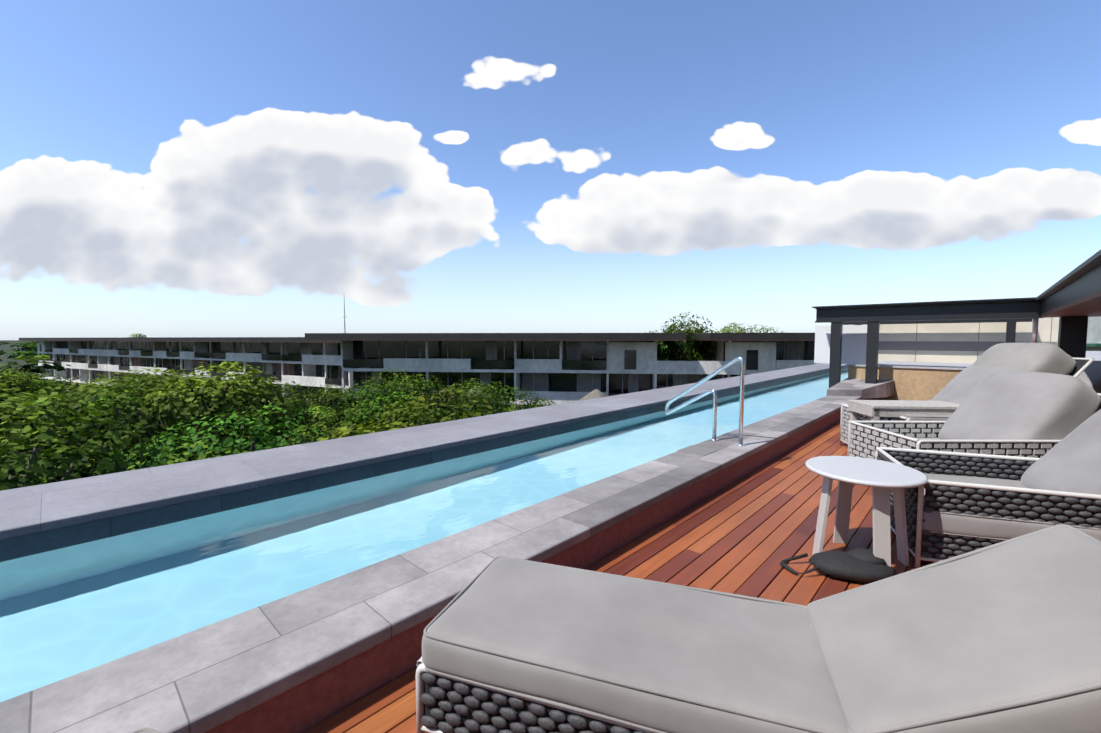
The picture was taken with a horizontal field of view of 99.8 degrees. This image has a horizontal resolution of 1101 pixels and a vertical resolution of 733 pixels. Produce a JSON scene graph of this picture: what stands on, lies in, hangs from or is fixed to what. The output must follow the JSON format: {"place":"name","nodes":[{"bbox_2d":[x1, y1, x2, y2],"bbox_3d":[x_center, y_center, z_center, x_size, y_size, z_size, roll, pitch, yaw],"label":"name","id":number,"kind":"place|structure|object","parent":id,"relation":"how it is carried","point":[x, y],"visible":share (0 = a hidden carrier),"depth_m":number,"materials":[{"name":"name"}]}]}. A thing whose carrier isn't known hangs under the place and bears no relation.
{"place":"outdoors","nodes":[
{"label":"outdoors","id":0,"kind":"place"},
{"bbox_2d":[0,340,687,381],"bbox_3d":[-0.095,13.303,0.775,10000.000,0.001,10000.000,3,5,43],"label":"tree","id":1,"kind":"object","parent":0,"point":[4,348],"depth_m":323.86,"materials":[{"name":"green plant"}]},
{"bbox_2d":[6,343,49,366],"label":"belt tree","id":2,"kind":"object","parent":1,"relation":"on","point":[23,348],"visible":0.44,"depth_m":213.08,"materials":[{"name":"green plant"}]},
{"bbox_2d":[6,348,49,368],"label":"belt tree","id":3,"kind":"object","parent":1,"relation":"on","point":[21,353],"visible":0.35,"depth_m":181.40,"materials":[{"name":"green plant"}]},
{"bbox_2d":[20,344,36,351],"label":"belt tree","id":4,"kind":"object","parent":1,"relation":"on","point":[29,348],"visible":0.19,"depth_m":289.56,"materials":[{"name":"green plant"}]},
{"bbox_2d":[0,364,56,403],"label":"forest tree","id":5,"kind":"object","parent":1,"relation":"on","point":[7,381],"visible":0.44,"depth_m":43.08,"materials":[{"name":"green plant"}]},
{"bbox_2d":[0,350,69,377],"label":"belt tree","id":6,"kind":"object","parent":1,"relation":"on","point":[36,361],"visible":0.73,"depth_m":93.33,"materials":[{"name":"green plant"}]},
{"bbox_2d":[8,398,61,416],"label":"forest tree","id":7,"kind":"object","parent":1,"relation":"on","point":[30,405],"visible":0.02,"depth_m":34.97,"materials":[{"name":"green plant"}]},
{"bbox_2d":[0,391,73,416],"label":"forest tree","id":8,"kind":"object","parent":1,"relation":"on","point":[26,398],"visible":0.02,"depth_m":40.36,"materials":[{"name":"green plant"}]},
{"bbox_2d":[4,371,70,390],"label":"forest tree","id":9,"kind":"object","parent":1,"relation":"on","point":[38,378],"visible":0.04,"depth_m":59.86,"materials":[{"name":"green plant"}]},
{"bbox_2d":[20,373,101,399],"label":"forest tree","id":10,"kind":"object","parent":1,"relation":"on","point":[57,390],"visible":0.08,"depth_m":47.70,"materials":[{"name":"green plant"}]},
{"bbox_2d":[0,379,140,478],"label":"forest tree","id":11,"kind":"object","parent":1,"relation":"on","point":[17,417],"visible":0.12,"depth_m":22.02,"materials":[{"name":"green plant"}]},
{"bbox_2d":[45,380,111,400],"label":"forest tree","id":12,"kind":"object","parent":1,"relation":"on","point":[98,386],"visible":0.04,"depth_m":55.83,"materials":[{"name":"green plant"}]},
{"bbox_2d":[7,384,205,463],"bbox_3d":[-28.252,6.335,28.917,11.277,10.572,11.244,0,3,0],"label":"forest tree","id":13,"kind":"object","parent":1,"relation":"on","point":[104,398],"visible":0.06,"depth_m":28.72,"materials":[{"name":"green plant"}]},
{"bbox_2d":[10,369,207,446],"bbox_3d":[-30.572,5.753,34.598,14.255,11.055,13.229,1,4,12],"label":"forest tree","id":14,"kind":"object","parent":1,"relation":"on","point":[126,393],"visible":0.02,"depth_m":33.70,"materials":[{"name":"green plant"}]},
{"bbox_2d":[0,392,249,490],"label":"forest tree","id":15,"kind":"object","parent":1,"relation":"on","point":[27,477],"visible":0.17,"depth_m":13.22,"materials":[{"name":"green plant"}]},
{"bbox_2d":[81,374,179,398],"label":"forest tree","id":16,"kind":"object","parent":1,"relation":"on","point":[146,381],"depth_m":55.17,"materials":[{"name":"green plant"}]},
{"bbox_2d":[129,333,145,336],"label":"tall tree","id":17,"kind":"object","parent":1,"relation":"on","point":[139,335],"visible":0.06,"depth_m":152.38,"materials":[{"name":"green plant"}]},
{"bbox_2d":[113,380,190,434],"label":"forest tree","id":18,"kind":"object","parent":1,"relation":"on","point":[148,390],"depth_m":43.72,"materials":[{"name":"green plant"}]},
{"bbox_2d":[0,361,318,477],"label":"forest tree","id":19,"kind":"object","parent":1,"relation":"on","point":[223,398],"visible":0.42,"depth_m":22.18,"materials":[{"name":"green plant"}]},
{"bbox_2d":[19,337,352,417],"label":"building","id":20,"kind":"structure","parent":1,"relation":"on","point":[303,362],"depth_m":84.07,"materials":[{"name":"white concrete"}]},
{"bbox_2d":[93,404,340,474],"bbox_3d":[-12.822,6.924,18.790,11.441,10.630,11.849,-2,4,-29],"label":"forest tree","id":21,"kind":"object","parent":1,"relation":"on","point":[201,450],"visible":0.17,"depth_m":18.74,"materials":[{"name":"green plant"}]},
{"bbox_2d":[185,375,322,425],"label":"forest tree","id":22,"kind":"object","parent":1,"relation":"on","point":[289,388],"visible":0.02,"depth_m":45.38,"materials":[{"name":"green plant"}]},
{"bbox_2d":[213,398,336,455],"bbox_3d":[-18.344,6.738,31.122,8.771,9.469,8.874,2,4,28],"label":"forest tree","id":23,"kind":"object","parent":1,"relation":"on","point":[309,419],"visible":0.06,"depth_m":30.61,"materials":[{"name":"green plant"}]},
{"bbox_2d":[276,384,371,437],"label":"forest tree","id":24,"kind":"object","parent":1,"relation":"on","point":[329,401],"visible":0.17,"depth_m":39.74,"materials":[{"name":"green plant"}]},
{"bbox_2d":[275,403,431,447],"bbox_3d":[-7.702,6.848,23.261,9.060,10.215,10.398,1,4,10],"label":"forest tree","id":25,"kind":"object","parent":1,"relation":"on","point":[333,432],"visible":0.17,"depth_m":21.79,"materials":[{"name":"green plant"}]},
{"bbox_2d":[332,380,463,434],"bbox_3d":[-10.218,6.203,30.957,9.918,10.590,13.602,-2,4,-24],"label":"forest tree","id":26,"kind":"object","parent":1,"relation":"on","point":[373,408],"visible":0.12,"depth_m":29.24,"materials":[{"name":"green plant"}]},
{"bbox_2d":[351,375,447,420],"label":"forest tree","id":27,"kind":"object","parent":1,"relation":"on","point":[425,390],"visible":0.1,"depth_m":43.51,"materials":[{"name":"green plant"}]},
{"bbox_2d":[343,368,474,427],"bbox_3d":[-12.208,5.551,39.531,11.719,10.860,12.873,-2,4,-36],"label":"forest tree","id":28,"kind":"object","parent":1,"relation":"on","point":[442,395],"visible":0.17,"depth_m":37.94,"materials":[{"name":"green plant"}]},
{"bbox_2d":[317,389,507,440],"bbox_3d":[-3.294,6.720,14.354,13.671,11.573,11.920,-2,4,-26],"label":"forest tree","id":29,"kind":"object","parent":1,"relation":"on","point":[429,418],"visible":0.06,"depth_m":15.23,"materials":[{"name":"green plant"}]},
{"bbox_2d":[436,410,490,422],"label":"forest tree","id":30,"kind":"object","parent":1,"relation":"on","point":[465,417],"depth_m":31.09,"materials":[{"name":"green plant"}]},
{"bbox_2d":[0,366,932,570],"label":"pool wall","id":31,"kind":"structure","parent":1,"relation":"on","point":[27,545],"depth_m":3.70,"materials":[{"name":"paint"}]},
{"bbox_2d":[0,363,846,539],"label":"coping","id":32,"kind":"object","parent":31,"relation":"on","point":[28,510],"visible":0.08,"depth_m":4.04,"materials":[{"name":"stone"}]},
{"bbox_2d":[0,369,847,701],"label":"pool water","id":33,"kind":"structure","parent":31,"relation":"on","point":[70,611],"depth_m":2.91,"materials":[{"name":"blue liquid"}]},
{"bbox_2d":[0,396,861,732],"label":"coping","id":34,"kind":"object","parent":31,"relation":"on","point":[208,678],"visible":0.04,"depth_m":1.80,"materials":[{"name":"stone"}]},
{"bbox_2d":[665,357,744,455],"bbox_3d":[1.449,0.353,4.855,0.987,0.919,0.825,3,5,43],"label":"pool handrail","id":35,"kind":"object","parent":34,"relation":"on","point":[698,450],"visible":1,"depth_m":4.84,"materials":[{"name":"silver metal"}]},
{"bbox_2d":[826,378,894,398],"bbox_3d":[6.196,0.449,9.215,0.860,0.280,1.800,3,5,43],"label":"stone ledge","id":36,"kind":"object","parent":34,"relation":"on","point":[862,388],"depth_m":8.99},
{"bbox_2d":[205,398,868,732],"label":"pool riser wall","id":37,"kind":"structure","parent":31,"relation":"on","point":[309,704],"depth_m":1.82,"materials":[{"name":"paint"}]},
{"bbox_2d":[303,421,935,732],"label":"deck boards","id":38,"kind":"object","parent":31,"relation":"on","point":[747,534],"depth_m":2.95,"materials":[{"name":"brown wood"}]},
{"bbox_2d":[415,657,653,732],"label":"lounger frame","id":39,"kind":"object","parent":38,"relation":"on","point":[444,704],"visible":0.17,"depth_m":1.37,"materials":[{"name":"grey wicker"}]},
{"bbox_2d":[422,525,1100,732],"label":"lounger cushion","id":40,"kind":"object","parent":39,"relation":"on","point":[1003,637],"visible":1,"depth_m":1.26,"materials":[{"name":"grey fabric"}]},
{"bbox_2d":[780,548,895,582],"bbox_3d":[1.613,1.102,2.615,0.574,0.152,0.253,1,4,17],"label":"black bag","id":41,"kind":"object","parent":38,"relation":"on","point":[863,565],"visible":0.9,"depth_m":2.53,"materials":[{"name":"fabric"}]},
{"bbox_2d":[805,456,927,566],"bbox_3d":[1.849,0.880,2.758,0.600,0.560,0.600,3,5,43],"label":"side table","id":42,"kind":"object","parent":38,"relation":"on","point":[881,478],"visible":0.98,"depth_m":2.71,"materials":[{"name":"grey"}]},
{"bbox_2d":[840,404,898,444],"bbox_3d":[4.368,0.574,5.204,1.683,0.875,0.877,1,4,10],"label":"lounge chair frame","id":43,"kind":"object","parent":38,"relation":"on","point":[845,418],"visible":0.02,"depth_m":5.63,"materials":[{"name":"grey wicker"}]},
{"bbox_2d":[848,400,959,420],"bbox_3d":[3.903,0.710,5.078,1.000,0.620,0.488,0,3,5],"label":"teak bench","id":44,"kind":"object","parent":43,"relation":"on","point":[875,410],"visible":0.46,"depth_m":4.88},
{"bbox_2d":[847,393,1100,458],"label":"lounge chair frame","id":45,"kind":"object","parent":38,"relation":"on","point":[866,439],"visible":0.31,"depth_m":3.95,"materials":[{"name":"grey wicker"}]},
{"bbox_2d":[915,438,939,439],"bbox_3d":[3.453,0.789,4.118,1.040,0.152,0.899,0,3,0],"label":"lounge chair cushion","id":46,"kind":"object","parent":45,"relation":"on","point":[928,438],"depth_m":4.48,"materials":[{"name":"grey fabric"}]},
{"bbox_2d":[939,371,1100,439],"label":"lounge chair cushion","id":47,"kind":"object","parent":45,"relation":"on","point":[1011,405],"visible":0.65,"depth_m":3.90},
{"bbox_2d":[875,447,1100,567],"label":"lounge chair frame","id":48,"kind":"object","parent":38,"relation":"on","point":[1056,507],"visible":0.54,"depth_m":2.62,"materials":[{"name":"black wicker"}]},
{"bbox_2d":[922,473,1100,540],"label":"lounge chair cushion","id":49,"kind":"object","parent":48,"relation":"on","point":[975,526],"visible":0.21,"depth_m":2.57,"materials":[{"name":"grey fabric"}]},
{"bbox_2d":[1021,409,1100,494],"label":"lounge chair cushion","id":50,"kind":"object","parent":48,"relation":"on","point":[1070,462],"visible":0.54,"depth_m":2.83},
{"bbox_2d":[899,357,1093,420],"bbox_3d":[4.573,0.454,5.076,1.755,1.131,0.877,0,3,7],"label":"daybed frame","id":51,"kind":"object","parent":38,"relation":"on","point":[1082,365],"depth_m":4.61,"materials":[{"name":"white metal"}]},
{"bbox_2d":[903,414,950,420],"bbox_3d":[4.237,0.549,5.122,1.040,0.150,0.898,0,3,7],"label":"lounge chair cushion","id":52,"kind":"object","parent":51,"relation":"on","point":[920,417],"visible":0.12,"depth_m":4.73,"materials":[{"name":"grey fabric"}]},
{"bbox_2d":[931,365,1015,403],"bbox_3d":[4.689,0.406,5.137,0.771,0.852,0.816,1,4,10],"label":"lounge chair cushion","id":53,"kind":"object","parent":51,"relation":"on","point":[962,386],"visible":0.19,"depth_m":5.17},
{"bbox_2d":[972,342,1075,374],"bbox_3d":[4.897,0.198,5.022,0.828,0.918,0.823,0,3,5],"label":"lounge chair cushion","id":54,"kind":"object","parent":51,"relation":"on","point":[1038,357],"visible":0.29,"depth_m":4.74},
{"bbox_2d":[1031,250,1100,357],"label":"lounge roof","id":55,"kind":"structure","parent":38,"relation":"on","point":[1072,299],"depth_m":5.95,"materials":[{"name":"metal"}]},
{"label":"lounger frame","id":56,"kind":"object","parent":38,"relation":"on","visible":0},
{"bbox_2d":[131,727,162,732],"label":"lounger cushion","id":57,"kind":"object","parent":56,"relation":"on","point":[146,730],"visible":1,"depth_m":1.07,"materials":[{"name":"grey fabric"}]},
{"bbox_2d":[812,297,1043,399],"bbox_3d":[7.768,-0.273,9.813,3.450,2.008,2.600,3,5,43],"label":"steel pergola","id":58,"kind":"object","parent":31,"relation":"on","point":[1011,312],"visible":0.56,"depth_m":9.29,"materials":[{"name":"black metal"}]},
{"bbox_2d":[847,351,1100,400],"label":"wall","id":59,"kind":"structure","parent":31,"relation":"on","point":[920,381],"depth_m":9.45,"materials":[{"name":"beige paint"}]},
{"bbox_2d":[814,325,866,364],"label":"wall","id":60,"kind":"structure","parent":59,"relation":"on","point":[854,340],"depth_m":10.17,"materials":[{"name":"white paint"}]},
{"bbox_2d":[433,378,516,418],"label":"forest tree","id":61,"kind":"object","parent":1,"relation":"on","point":[472,388],"visible":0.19,"depth_m":42.99,"materials":[{"name":"green plant"}]},
{"bbox_2d":[305,333,685,410],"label":"building","id":62,"kind":"structure","parent":1,"relation":"on","point":[558,368],"depth_m":49.49,"materials":[{"name":"white concrete"}]},
{"bbox_2d":[344,300,345,332],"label":"antenna mast","id":63,"kind":"object","parent":62,"relation":"on","point":[344,316],"visible":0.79,"depth_m":80.61,"materials":[{"name":"grey metal"}]},
{"bbox_2d":[453,382,555,419],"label":"forest tree","id":64,"kind":"object","parent":1,"relation":"on","point":[499,401],"visible":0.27,"depth_m":36.49,"materials":[{"name":"green plant"}]},
{"bbox_2d":[427,386,606,414],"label":"palapa umbrellas","id":65,"kind":"object","parent":1,"relation":"on","point":[595,393],"visible":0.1,"depth_m":40.56,"materials":[{"name":"grey plant"}]},
{"bbox_2d":[647,312,715,360],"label":"tall tree","id":66,"kind":"object","parent":1,"relation":"on","point":[682,348],"visible":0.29,"depth_m":53.94,"materials":[{"name":"green plant"}]},
{"bbox_2d":[652,361,739,388],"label":"building","id":67,"kind":"structure","parent":1,"relation":"on","point":[671,373],"depth_m":46.51,"materials":[{"name":"white paint"}]},
{"bbox_2d":[657,326,744,360],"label":"tall tree","id":68,"kind":"object","parent":1,"relation":"on","point":[711,348],"visible":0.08,"depth_m":54.24,"materials":[{"name":"green plant"}]},
{"bbox_2d":[699,322,787,357],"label":"tall tree","id":69,"kind":"object","parent":1,"relation":"on","point":[741,329],"depth_m":59.81,"materials":[{"name":"green plant"}]},
{"bbox_2d":[687,333,819,377],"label":"building","id":70,"kind":"structure","parent":1,"relation":"on","point":[761,352],"depth_m":46.17,"materials":[{"name":"white concrete"}]},
{"bbox_2d":[0,0,1100,339],"label":"sky","id":71,"kind":"structure","parent":0,"point":[169,168],"materials":[{"name":"blue"}]},
{"bbox_2d":[878,317,1058,362],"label":"wall","id":72,"kind":"structure","parent":0,"point":[954,342],"depth_m":10.71,"materials":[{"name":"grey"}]},
{"bbox_2d":[1057,316,1100,350],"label":"white neighbour building","id":73,"kind":"structure","parent":0,"point":[1093,343],"depth_m":25.17,"materials":[{"name":"concrete"}]},
{"bbox_2d":[1077,361,1100,392],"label":"daybed pillow","id":74,"kind":"object","parent":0,"point":[1090,375],"visible":0.04,"depth_m":5.15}
]}

